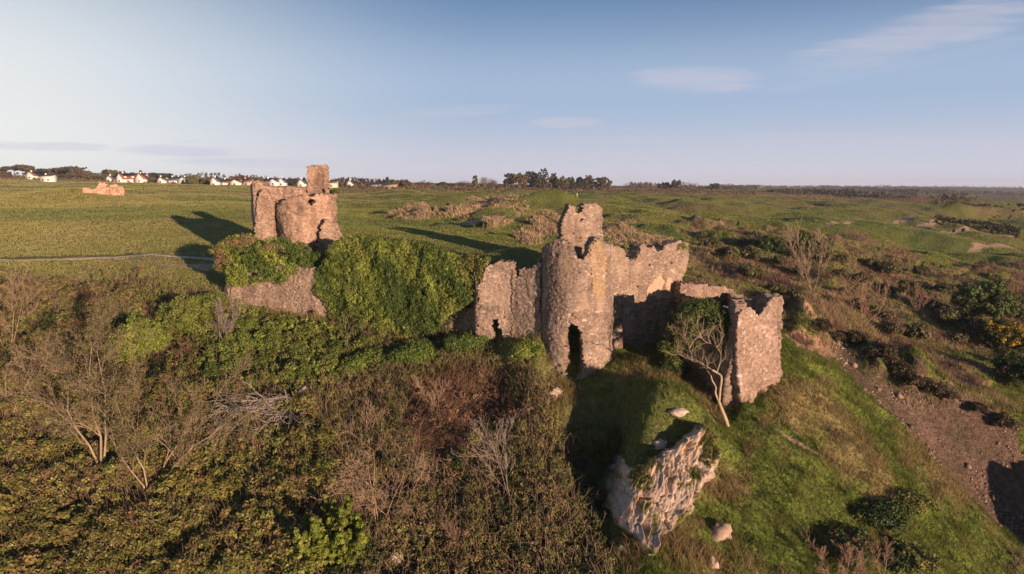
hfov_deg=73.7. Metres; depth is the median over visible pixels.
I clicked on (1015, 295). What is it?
heath mound
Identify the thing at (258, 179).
broadleaf tree
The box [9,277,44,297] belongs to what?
brown thicket mound
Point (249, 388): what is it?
green bramble mound
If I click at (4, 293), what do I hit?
brown thicket mound
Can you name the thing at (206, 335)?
green bramble mound
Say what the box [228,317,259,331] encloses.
green bramble mound
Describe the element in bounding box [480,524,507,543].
dull bramble mound
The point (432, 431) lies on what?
dry undergrowth
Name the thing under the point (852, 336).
bank tussock
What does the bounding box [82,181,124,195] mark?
church ruin
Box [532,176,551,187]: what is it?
broadleaf tree
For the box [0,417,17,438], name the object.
blackthorn mound
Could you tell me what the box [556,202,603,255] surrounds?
wall fragment
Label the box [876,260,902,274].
heath mound
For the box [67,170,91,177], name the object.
broadleaf tree
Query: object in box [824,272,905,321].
bare willow
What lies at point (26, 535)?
blackthorn mound
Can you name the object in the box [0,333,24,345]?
brown thicket mound
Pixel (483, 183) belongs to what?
bare tree
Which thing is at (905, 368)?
bank tussock
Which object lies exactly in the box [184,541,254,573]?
blackthorn mound
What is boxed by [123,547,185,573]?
blackthorn mound
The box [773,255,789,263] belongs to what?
heath mound
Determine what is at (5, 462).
blackthorn mound
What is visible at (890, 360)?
bank tussock
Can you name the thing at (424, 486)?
dull bramble mound
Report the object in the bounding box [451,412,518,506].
bare ash tree
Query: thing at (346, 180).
treeline
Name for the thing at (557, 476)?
dull bramble mound
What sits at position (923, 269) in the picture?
heath mound
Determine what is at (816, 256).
heath mound
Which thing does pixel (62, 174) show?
broadleaf tree
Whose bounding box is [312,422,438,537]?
bare ash tree
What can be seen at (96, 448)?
blackthorn mound
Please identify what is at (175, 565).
scrub
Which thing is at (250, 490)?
blackthorn mound
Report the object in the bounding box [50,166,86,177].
pine tree
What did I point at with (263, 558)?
blackthorn mound
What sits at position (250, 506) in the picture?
blackthorn mound
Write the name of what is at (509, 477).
dull bramble mound
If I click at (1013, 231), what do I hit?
ravine scrub
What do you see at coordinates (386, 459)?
dull bramble mound
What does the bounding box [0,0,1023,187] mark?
sky
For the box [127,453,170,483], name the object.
blackthorn mound
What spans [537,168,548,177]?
broadleaf tree
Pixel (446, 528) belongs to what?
bare ash tree
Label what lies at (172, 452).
bare ash tree
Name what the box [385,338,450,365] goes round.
bramble bush
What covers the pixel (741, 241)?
heath mound
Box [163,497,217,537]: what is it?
blackthorn mound
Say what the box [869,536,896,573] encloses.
bare thorn bush
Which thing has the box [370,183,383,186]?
house
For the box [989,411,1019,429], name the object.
bank tussock
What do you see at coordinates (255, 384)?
green bramble mound
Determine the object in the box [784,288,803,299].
heath mound
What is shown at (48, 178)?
house
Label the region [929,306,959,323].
heath mound
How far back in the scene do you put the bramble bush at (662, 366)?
51.83 m
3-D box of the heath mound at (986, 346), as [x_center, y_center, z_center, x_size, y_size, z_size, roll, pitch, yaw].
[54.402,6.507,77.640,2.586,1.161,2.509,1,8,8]
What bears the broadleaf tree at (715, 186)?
on the terrain at (964, 433)
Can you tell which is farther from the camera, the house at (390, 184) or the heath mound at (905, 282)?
the house at (390, 184)
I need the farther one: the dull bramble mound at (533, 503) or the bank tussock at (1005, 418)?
the bank tussock at (1005, 418)
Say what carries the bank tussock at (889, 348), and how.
on the terrain at (964, 433)
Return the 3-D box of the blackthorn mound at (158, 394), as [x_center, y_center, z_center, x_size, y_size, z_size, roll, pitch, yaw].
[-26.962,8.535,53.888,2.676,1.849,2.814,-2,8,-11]
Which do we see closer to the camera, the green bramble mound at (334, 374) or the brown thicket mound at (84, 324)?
the green bramble mound at (334, 374)
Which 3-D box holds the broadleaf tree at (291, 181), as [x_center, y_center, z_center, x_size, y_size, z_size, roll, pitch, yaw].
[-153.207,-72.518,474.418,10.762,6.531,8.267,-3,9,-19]
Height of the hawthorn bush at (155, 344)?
4.632 m
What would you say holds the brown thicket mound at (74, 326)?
on the terrain at (964, 433)
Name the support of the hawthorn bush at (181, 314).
on the terrain at (964, 433)
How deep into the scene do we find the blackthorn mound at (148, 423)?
49.21 m
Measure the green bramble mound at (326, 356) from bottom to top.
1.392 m
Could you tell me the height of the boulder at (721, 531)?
1.752 m
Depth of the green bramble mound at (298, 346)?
61.00 m
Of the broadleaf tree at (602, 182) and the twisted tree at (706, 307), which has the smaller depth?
the twisted tree at (706, 307)
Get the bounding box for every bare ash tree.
[0,264,44,355]
[0,286,159,475]
[0,327,73,424]
[55,347,271,499]
[140,406,239,460]
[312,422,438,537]
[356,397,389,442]
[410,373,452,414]
[434,505,470,564]
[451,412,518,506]
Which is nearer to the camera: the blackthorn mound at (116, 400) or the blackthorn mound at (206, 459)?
the blackthorn mound at (206, 459)
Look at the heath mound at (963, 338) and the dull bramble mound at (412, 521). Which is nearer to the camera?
the dull bramble mound at (412, 521)
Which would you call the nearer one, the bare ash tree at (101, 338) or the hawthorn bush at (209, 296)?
the bare ash tree at (101, 338)
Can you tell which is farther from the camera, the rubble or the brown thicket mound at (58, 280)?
the brown thicket mound at (58, 280)
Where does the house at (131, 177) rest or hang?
on the terrain at (964, 433)
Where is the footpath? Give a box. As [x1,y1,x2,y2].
[0,254,214,260]
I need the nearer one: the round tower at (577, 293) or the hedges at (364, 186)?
the round tower at (577, 293)
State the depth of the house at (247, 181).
460.32 m
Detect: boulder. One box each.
[388,549,403,566]
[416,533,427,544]
[550,387,561,397]
[653,438,666,449]
[668,407,688,416]
[710,556,718,569]
[711,522,732,541]
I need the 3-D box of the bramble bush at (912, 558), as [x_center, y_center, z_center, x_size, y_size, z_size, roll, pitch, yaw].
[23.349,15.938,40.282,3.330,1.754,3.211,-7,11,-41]
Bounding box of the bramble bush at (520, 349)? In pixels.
[506,337,543,359]
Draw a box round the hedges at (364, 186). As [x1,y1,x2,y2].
[0,177,757,195]
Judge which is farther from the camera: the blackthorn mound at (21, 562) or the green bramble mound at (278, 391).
the green bramble mound at (278, 391)
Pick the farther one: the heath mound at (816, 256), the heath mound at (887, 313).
the heath mound at (816, 256)
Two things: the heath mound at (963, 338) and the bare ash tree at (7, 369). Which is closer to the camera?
the bare ash tree at (7, 369)
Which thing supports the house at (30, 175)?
on the terrain at (964, 433)
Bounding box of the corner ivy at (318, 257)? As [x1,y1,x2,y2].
[309,249,327,272]
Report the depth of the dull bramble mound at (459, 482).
45.18 m
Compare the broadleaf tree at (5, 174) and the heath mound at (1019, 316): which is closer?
the heath mound at (1019, 316)
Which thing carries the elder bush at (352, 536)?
on the terrain at (964, 433)
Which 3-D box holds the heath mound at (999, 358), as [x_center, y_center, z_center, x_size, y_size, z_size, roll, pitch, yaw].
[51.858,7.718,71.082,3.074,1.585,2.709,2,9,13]
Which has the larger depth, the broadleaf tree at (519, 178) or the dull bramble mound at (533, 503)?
the broadleaf tree at (519, 178)
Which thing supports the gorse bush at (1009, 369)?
on the terrain at (964, 433)
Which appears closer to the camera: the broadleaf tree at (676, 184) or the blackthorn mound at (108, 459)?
the blackthorn mound at (108, 459)
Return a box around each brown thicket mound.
[0,288,17,299]
[0,307,16,320]
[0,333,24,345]
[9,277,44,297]
[14,300,60,323]
[33,325,62,340]
[41,275,75,294]
[55,313,83,329]
[56,282,94,307]
[83,311,112,329]
[86,279,113,295]
[94,296,121,308]
[109,282,145,299]
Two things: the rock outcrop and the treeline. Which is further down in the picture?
the rock outcrop
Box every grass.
[267,269,1023,573]
[382,193,1023,420]
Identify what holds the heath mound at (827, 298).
on the terrain at (964, 433)
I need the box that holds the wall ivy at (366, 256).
[311,233,494,341]
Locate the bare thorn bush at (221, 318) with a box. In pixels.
[206,285,247,346]
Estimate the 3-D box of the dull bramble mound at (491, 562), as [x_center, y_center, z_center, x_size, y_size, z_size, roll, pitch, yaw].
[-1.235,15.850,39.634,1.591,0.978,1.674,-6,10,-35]
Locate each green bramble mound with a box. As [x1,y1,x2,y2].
[199,332,222,343]
[199,362,235,380]
[220,351,242,363]
[222,329,252,350]
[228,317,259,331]
[228,377,255,393]
[245,373,263,388]
[247,330,281,351]
[253,353,273,365]
[258,323,279,331]
[271,383,292,394]
[278,361,313,384]
[286,340,307,352]
[292,321,320,335]
[309,337,328,348]
[318,352,340,368]
[319,371,339,385]
[325,339,351,354]
[335,357,367,377]
[349,332,380,352]
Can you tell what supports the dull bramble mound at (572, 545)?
on the terrain at (964, 433)
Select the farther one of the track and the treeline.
the treeline
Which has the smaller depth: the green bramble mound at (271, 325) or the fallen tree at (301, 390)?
the fallen tree at (301, 390)
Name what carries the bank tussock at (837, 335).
on the terrain at (964, 433)
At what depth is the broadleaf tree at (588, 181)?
555.20 m
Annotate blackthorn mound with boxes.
[0,368,27,393]
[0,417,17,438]
[0,450,9,471]
[0,465,40,494]
[0,490,27,527]
[0,548,53,573]
[3,437,41,464]
[12,395,50,421]
[14,519,63,552]
[28,541,88,573]
[31,492,75,520]
[34,428,92,461]
[37,500,111,544]
[46,378,97,402]
[74,552,118,573]
[82,438,118,460]
[82,455,130,487]
[84,520,142,558]
[99,385,140,409]
[117,506,161,539]
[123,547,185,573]
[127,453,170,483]
[130,412,178,442]
[132,525,185,560]
[148,383,186,406]
[153,457,214,499]
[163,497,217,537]
[166,436,228,471]
[180,378,230,406]
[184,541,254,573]
[190,533,228,554]
[196,464,249,500]
[199,429,234,450]
[203,390,259,424]
[227,446,261,470]
[230,496,289,538]
[234,533,295,573]
[241,480,277,500]
[246,414,288,447]
[265,450,307,476]
[267,391,319,421]
[267,471,323,508]
[268,514,324,562]
[269,555,320,573]
[281,416,341,454]
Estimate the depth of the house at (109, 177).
494.05 m
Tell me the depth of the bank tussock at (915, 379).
55.67 m
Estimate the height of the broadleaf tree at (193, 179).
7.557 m
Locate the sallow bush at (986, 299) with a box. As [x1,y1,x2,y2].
[950,279,1021,320]
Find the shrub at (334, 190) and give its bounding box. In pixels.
[331,188,339,193]
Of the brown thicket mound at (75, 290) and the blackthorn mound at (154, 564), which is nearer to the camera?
the blackthorn mound at (154, 564)
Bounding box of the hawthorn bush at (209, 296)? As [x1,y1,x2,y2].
[194,292,231,310]
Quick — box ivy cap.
[208,232,316,288]
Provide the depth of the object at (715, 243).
103.73 m
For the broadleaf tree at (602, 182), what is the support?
on the terrain at (964, 433)
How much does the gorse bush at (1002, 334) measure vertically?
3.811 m
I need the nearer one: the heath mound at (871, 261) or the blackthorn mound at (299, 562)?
the blackthorn mound at (299, 562)
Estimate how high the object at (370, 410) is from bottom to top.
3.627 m
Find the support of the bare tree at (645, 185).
on the terrain at (964, 433)
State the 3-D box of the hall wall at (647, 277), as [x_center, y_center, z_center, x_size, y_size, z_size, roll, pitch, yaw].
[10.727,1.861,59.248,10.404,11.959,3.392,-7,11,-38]
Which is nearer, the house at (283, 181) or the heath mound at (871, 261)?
the heath mound at (871, 261)
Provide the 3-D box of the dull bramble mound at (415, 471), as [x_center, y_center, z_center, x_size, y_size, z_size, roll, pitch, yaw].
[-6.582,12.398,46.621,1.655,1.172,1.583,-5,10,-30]
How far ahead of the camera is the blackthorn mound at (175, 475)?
44.34 m
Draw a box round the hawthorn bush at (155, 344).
[100,311,172,369]
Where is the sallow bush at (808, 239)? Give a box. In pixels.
[787,233,834,254]
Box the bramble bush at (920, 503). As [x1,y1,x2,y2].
[883,488,938,516]
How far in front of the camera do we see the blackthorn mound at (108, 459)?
45.62 m
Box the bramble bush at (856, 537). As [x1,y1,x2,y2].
[812,522,877,567]
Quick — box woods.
[628,181,1023,198]
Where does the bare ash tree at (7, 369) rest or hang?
on the terrain at (964, 433)
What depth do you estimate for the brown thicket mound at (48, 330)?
63.63 m
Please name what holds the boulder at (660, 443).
on the rock outcrop
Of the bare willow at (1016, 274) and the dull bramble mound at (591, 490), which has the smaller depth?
the dull bramble mound at (591, 490)
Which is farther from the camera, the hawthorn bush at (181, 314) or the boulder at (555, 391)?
the hawthorn bush at (181, 314)
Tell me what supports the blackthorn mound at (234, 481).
on the terrain at (964, 433)
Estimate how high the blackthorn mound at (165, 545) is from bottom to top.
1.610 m
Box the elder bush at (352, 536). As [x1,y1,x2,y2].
[292,494,370,569]
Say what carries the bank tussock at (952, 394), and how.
on the terrain at (964, 433)
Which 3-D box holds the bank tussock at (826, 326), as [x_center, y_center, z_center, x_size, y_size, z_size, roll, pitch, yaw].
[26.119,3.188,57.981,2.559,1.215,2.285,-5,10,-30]
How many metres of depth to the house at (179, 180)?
480.26 m
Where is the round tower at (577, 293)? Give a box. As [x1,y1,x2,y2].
[541,236,615,379]
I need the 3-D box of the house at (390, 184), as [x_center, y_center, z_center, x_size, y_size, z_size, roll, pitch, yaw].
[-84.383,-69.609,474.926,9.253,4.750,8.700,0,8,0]
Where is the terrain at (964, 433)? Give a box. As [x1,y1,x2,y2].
[0,175,1023,573]
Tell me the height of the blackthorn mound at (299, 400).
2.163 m
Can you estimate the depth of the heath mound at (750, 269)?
82.34 m
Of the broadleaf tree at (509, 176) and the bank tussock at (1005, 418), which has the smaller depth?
the bank tussock at (1005, 418)
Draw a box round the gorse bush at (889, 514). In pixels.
[848,497,919,535]
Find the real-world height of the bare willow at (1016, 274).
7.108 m
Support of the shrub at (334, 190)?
on the gatehouse ruin at (308, 214)
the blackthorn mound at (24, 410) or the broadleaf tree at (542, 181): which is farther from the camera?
the broadleaf tree at (542, 181)
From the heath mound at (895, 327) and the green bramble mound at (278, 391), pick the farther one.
the heath mound at (895, 327)
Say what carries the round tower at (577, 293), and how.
on the terrain at (964, 433)
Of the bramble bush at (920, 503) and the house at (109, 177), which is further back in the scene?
the house at (109, 177)
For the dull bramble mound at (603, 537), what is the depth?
39.65 m
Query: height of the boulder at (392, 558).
1.270 m
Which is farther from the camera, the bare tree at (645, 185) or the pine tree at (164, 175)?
the bare tree at (645, 185)
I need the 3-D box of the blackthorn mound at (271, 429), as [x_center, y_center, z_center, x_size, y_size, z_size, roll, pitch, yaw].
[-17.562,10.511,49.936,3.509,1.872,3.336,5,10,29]
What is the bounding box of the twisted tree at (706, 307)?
[656,296,733,426]
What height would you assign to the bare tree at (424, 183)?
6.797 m
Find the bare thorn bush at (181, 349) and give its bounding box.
[176,337,194,362]
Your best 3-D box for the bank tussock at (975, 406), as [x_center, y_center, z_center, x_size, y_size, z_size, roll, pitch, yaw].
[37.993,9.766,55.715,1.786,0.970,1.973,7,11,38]
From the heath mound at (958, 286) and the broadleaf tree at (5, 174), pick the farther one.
the broadleaf tree at (5, 174)
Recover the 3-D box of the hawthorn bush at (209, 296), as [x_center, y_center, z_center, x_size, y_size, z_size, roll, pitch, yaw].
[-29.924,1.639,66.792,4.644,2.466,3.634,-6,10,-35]
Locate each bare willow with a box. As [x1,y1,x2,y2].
[779,217,837,289]
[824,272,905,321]
[901,283,941,313]
[1005,254,1023,289]
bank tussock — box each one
[809,318,834,332]
[829,331,846,340]
[841,330,867,345]
[862,345,882,357]
[876,342,897,354]
[880,354,904,370]
[889,361,915,376]
[899,371,924,386]
[918,378,946,396]
[942,390,959,398]
[965,401,989,413]
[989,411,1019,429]
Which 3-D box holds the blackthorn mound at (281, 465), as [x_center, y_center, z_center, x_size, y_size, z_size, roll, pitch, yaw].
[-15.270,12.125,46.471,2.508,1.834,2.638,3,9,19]
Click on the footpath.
(210, 259)
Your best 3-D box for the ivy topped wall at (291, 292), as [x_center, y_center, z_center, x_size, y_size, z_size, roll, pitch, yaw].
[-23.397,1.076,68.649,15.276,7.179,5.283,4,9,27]
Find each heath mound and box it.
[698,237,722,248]
[714,245,739,259]
[735,238,747,243]
[735,261,763,277]
[739,245,763,260]
[766,282,783,291]
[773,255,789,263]
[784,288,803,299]
[793,266,807,275]
[806,248,827,260]
[818,293,837,304]
[829,268,848,279]
[834,287,853,295]
[835,253,847,262]
[847,298,878,312]
[851,271,874,282]
[861,257,878,265]
[874,308,896,318]
[875,281,897,296]
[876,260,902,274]
[879,321,906,334]
[896,279,923,295]
[903,320,930,338]
[912,265,930,274]
[917,297,942,309]
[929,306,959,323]
[930,283,957,294]
[948,333,969,343]
[956,282,970,289]
[956,308,985,321]
[958,316,984,336]
[978,340,997,349]
[991,353,1014,364]
[994,344,1021,352]
[1005,304,1023,320]
[1009,290,1021,298]
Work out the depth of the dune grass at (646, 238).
89.41 m
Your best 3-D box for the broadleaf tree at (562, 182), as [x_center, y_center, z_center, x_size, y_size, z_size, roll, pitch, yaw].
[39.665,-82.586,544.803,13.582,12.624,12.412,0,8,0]
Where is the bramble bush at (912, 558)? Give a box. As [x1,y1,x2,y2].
[877,537,943,573]
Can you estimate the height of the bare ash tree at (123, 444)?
10.769 m
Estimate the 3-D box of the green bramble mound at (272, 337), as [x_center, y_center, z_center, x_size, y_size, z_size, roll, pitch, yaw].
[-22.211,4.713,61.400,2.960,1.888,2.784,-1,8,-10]
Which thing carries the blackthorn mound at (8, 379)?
on the terrain at (964, 433)
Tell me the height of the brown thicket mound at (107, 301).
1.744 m
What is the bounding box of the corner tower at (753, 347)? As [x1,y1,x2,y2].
[673,280,783,408]
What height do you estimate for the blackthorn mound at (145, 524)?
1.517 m
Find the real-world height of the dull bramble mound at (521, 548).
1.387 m
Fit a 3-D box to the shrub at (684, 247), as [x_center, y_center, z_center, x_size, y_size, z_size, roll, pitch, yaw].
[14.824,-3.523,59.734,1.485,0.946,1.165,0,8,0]
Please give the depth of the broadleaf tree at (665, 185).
689.09 m
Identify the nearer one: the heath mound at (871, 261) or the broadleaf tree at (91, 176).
the heath mound at (871, 261)
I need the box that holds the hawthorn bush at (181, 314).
[141,292,222,340]
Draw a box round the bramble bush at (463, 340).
[442,330,496,356]
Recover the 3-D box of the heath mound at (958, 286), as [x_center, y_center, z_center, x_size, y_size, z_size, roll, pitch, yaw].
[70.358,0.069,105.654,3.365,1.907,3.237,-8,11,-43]
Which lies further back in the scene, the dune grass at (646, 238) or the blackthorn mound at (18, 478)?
the dune grass at (646, 238)
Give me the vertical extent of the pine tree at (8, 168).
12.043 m
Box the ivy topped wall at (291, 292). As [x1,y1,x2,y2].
[227,264,332,316]
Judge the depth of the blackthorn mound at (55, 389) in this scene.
53.30 m
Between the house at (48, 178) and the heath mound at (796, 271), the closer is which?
the heath mound at (796, 271)
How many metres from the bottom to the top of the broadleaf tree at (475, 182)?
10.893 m
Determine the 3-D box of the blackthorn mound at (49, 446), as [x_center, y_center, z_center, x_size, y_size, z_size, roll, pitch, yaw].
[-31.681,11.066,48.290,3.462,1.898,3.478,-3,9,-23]
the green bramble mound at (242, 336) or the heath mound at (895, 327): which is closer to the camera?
the green bramble mound at (242, 336)
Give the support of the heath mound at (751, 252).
on the terrain at (964, 433)
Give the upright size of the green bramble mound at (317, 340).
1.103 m
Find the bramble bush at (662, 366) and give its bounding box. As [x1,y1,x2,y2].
[656,358,692,375]
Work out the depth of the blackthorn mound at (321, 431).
48.25 m
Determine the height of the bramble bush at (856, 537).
1.923 m
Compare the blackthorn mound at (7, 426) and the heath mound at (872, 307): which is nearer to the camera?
the blackthorn mound at (7, 426)
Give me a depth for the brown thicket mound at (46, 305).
66.89 m
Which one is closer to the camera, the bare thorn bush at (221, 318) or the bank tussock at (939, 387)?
the bank tussock at (939, 387)
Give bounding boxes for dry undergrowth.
[0,257,618,573]
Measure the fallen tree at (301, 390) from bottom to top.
4.420 m
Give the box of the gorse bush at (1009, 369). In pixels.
[991,350,1023,388]
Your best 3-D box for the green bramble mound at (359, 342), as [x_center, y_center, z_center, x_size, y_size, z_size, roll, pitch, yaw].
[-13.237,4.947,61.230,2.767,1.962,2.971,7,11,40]
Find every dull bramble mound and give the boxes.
[320,558,358,573]
[347,538,388,573]
[360,510,382,531]
[367,452,402,474]
[388,504,433,533]
[406,461,427,477]
[409,481,432,502]
[421,558,451,573]
[425,530,471,562]
[441,446,477,473]
[446,476,468,491]
[462,562,491,573]
[478,551,501,569]
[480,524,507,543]
[501,470,526,489]
[505,542,540,570]
[517,497,554,522]
[522,526,546,540]
[538,561,575,573]
[546,472,574,491]
[553,540,583,565]
[562,451,587,469]
[573,482,606,511]
[573,556,613,573]
[580,529,610,554]
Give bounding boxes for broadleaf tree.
[0,168,11,176]
[47,171,71,178]
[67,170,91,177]
[78,172,102,179]
[99,169,116,178]
[147,177,156,181]
[186,175,201,184]
[201,176,211,184]
[230,173,251,179]
[252,177,263,180]
[286,178,298,185]
[389,179,401,186]
[401,180,409,186]
[436,182,446,185]
[472,175,477,187]
[503,173,513,187]
[510,172,527,187]
[525,171,537,186]
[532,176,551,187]
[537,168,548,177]
[549,173,556,187]
[553,176,569,188]
[567,177,575,188]
[575,177,583,188]
[583,175,595,188]
[593,176,612,189]
[657,182,671,188]
[671,179,681,189]
[707,183,719,189]
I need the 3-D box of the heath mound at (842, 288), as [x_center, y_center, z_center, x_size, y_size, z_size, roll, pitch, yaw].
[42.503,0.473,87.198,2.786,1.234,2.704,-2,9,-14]
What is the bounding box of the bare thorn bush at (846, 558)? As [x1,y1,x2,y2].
[800,528,869,573]
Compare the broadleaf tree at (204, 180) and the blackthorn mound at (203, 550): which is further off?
the broadleaf tree at (204, 180)
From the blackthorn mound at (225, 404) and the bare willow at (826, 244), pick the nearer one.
the blackthorn mound at (225, 404)
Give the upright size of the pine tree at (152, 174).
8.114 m
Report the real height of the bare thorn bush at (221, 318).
5.822 m
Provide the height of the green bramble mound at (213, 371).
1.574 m
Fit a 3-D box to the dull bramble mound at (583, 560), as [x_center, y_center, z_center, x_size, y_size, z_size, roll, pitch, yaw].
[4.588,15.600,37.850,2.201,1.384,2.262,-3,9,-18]
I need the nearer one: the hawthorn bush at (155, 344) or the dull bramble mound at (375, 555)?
the dull bramble mound at (375, 555)
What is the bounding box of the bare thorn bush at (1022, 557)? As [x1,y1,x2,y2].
[1000,543,1023,573]
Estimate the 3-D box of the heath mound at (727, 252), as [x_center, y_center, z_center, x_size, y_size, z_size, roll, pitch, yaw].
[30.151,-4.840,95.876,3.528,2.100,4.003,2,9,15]
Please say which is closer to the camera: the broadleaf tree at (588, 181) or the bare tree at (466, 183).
the bare tree at (466, 183)
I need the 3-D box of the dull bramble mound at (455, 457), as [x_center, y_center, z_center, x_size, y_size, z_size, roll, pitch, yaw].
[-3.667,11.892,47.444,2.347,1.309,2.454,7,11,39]
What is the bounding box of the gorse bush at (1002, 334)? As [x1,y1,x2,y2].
[972,318,1023,350]
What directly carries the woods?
on the terrain at (964, 433)
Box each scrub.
[0,266,617,573]
[879,192,1023,238]
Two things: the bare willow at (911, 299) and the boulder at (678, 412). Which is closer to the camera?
the boulder at (678, 412)
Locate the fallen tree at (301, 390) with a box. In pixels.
[190,380,315,450]
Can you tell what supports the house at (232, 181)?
on the terrain at (964, 433)
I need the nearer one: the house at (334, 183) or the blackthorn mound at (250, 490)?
the blackthorn mound at (250, 490)
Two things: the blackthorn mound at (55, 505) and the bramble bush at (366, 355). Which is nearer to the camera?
the blackthorn mound at (55, 505)
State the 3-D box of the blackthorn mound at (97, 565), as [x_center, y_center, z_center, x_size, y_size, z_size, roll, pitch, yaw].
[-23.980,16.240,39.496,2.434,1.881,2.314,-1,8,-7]
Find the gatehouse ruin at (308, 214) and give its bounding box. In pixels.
[250,164,343,259]
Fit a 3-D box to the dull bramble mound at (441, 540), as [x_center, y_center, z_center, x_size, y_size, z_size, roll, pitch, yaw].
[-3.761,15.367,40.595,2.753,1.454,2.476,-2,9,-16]
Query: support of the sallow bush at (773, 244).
on the terrain at (964, 433)
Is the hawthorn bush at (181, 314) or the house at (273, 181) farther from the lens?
the house at (273, 181)
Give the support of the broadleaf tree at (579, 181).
on the terrain at (964, 433)
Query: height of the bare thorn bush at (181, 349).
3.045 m
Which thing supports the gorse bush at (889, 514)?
on the terrain at (964, 433)
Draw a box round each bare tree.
[413,181,432,185]
[456,180,472,185]
[479,177,489,186]
[487,179,497,186]
[623,182,637,188]
[639,180,652,188]
[682,183,698,187]
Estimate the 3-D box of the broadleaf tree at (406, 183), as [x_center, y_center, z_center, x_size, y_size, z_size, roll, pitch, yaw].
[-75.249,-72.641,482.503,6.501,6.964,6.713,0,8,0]
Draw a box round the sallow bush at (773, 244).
[746,234,788,253]
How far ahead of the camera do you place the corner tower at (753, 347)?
48.66 m
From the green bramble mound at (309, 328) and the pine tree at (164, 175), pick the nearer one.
the green bramble mound at (309, 328)
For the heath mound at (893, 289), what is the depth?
91.94 m
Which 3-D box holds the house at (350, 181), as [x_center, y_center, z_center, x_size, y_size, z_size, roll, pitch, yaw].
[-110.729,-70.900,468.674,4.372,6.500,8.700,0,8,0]
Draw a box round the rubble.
[793,300,1023,545]
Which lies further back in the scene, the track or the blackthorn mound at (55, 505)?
the track
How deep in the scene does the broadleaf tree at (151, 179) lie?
492.28 m
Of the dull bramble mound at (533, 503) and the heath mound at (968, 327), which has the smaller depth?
the dull bramble mound at (533, 503)
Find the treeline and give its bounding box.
[0,172,613,189]
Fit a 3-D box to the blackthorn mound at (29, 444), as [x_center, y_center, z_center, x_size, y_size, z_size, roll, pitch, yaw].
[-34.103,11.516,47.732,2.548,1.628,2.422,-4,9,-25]
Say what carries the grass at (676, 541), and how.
on the terrain at (964, 433)
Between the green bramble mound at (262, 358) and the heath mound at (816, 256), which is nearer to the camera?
the green bramble mound at (262, 358)
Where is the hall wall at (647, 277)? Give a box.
[613,239,689,348]
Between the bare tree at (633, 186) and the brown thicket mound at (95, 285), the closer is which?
the brown thicket mound at (95, 285)
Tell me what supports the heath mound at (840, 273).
on the terrain at (964, 433)
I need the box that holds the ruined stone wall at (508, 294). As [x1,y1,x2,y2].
[472,258,542,349]
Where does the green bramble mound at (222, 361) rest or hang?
on the terrain at (964, 433)
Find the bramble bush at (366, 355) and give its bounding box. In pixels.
[344,344,393,371]
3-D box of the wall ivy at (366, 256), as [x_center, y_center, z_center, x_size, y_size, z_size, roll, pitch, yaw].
[-10.414,0.914,61.766,20.267,11.243,2.439,5,9,29]
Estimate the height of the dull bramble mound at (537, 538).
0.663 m
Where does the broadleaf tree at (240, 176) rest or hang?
on the terrain at (964, 433)
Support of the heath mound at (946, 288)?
on the terrain at (964, 433)
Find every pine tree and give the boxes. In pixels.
[0,164,21,176]
[13,164,34,173]
[35,168,54,173]
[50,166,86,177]
[148,172,157,177]
[156,173,173,176]
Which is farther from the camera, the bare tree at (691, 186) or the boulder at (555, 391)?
the bare tree at (691, 186)
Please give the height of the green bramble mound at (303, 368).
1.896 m
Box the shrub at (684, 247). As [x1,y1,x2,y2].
[676,243,689,251]
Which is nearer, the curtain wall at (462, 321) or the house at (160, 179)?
the curtain wall at (462, 321)
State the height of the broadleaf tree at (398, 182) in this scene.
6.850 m
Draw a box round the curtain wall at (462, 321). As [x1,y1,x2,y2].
[329,247,491,331]
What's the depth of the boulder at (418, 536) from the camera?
41.61 m
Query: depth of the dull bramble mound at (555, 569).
37.92 m
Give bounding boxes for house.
[25,170,40,178]
[40,173,58,181]
[105,174,113,181]
[113,172,149,182]
[156,175,168,182]
[168,176,186,183]
[209,176,222,184]
[221,178,243,184]
[242,177,253,184]
[264,177,278,185]
[278,176,288,185]
[296,178,307,186]
[329,179,338,187]
[346,179,354,185]
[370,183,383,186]
[383,183,397,188]
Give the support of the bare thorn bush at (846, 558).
on the terrain at (964, 433)
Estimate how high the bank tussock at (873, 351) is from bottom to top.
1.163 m
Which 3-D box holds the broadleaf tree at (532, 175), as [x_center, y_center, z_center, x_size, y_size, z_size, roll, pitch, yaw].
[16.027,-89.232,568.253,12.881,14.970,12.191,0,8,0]
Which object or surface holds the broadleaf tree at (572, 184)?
on the terrain at (964, 433)
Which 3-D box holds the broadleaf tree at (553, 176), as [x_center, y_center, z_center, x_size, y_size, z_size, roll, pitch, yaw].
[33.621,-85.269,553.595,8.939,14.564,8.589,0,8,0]
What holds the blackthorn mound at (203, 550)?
on the terrain at (964, 433)
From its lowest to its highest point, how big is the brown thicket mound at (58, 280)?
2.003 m
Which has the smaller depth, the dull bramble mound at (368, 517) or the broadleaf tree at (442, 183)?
the dull bramble mound at (368, 517)
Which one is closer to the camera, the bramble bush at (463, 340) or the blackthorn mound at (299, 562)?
the blackthorn mound at (299, 562)
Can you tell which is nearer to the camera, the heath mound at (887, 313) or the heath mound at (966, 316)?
the heath mound at (887, 313)
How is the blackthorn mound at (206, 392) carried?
on the terrain at (964, 433)
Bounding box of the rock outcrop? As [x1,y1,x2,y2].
[596,387,721,555]
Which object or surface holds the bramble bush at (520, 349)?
on the terrain at (964, 433)
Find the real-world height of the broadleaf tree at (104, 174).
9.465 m
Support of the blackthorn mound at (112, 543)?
on the terrain at (964, 433)

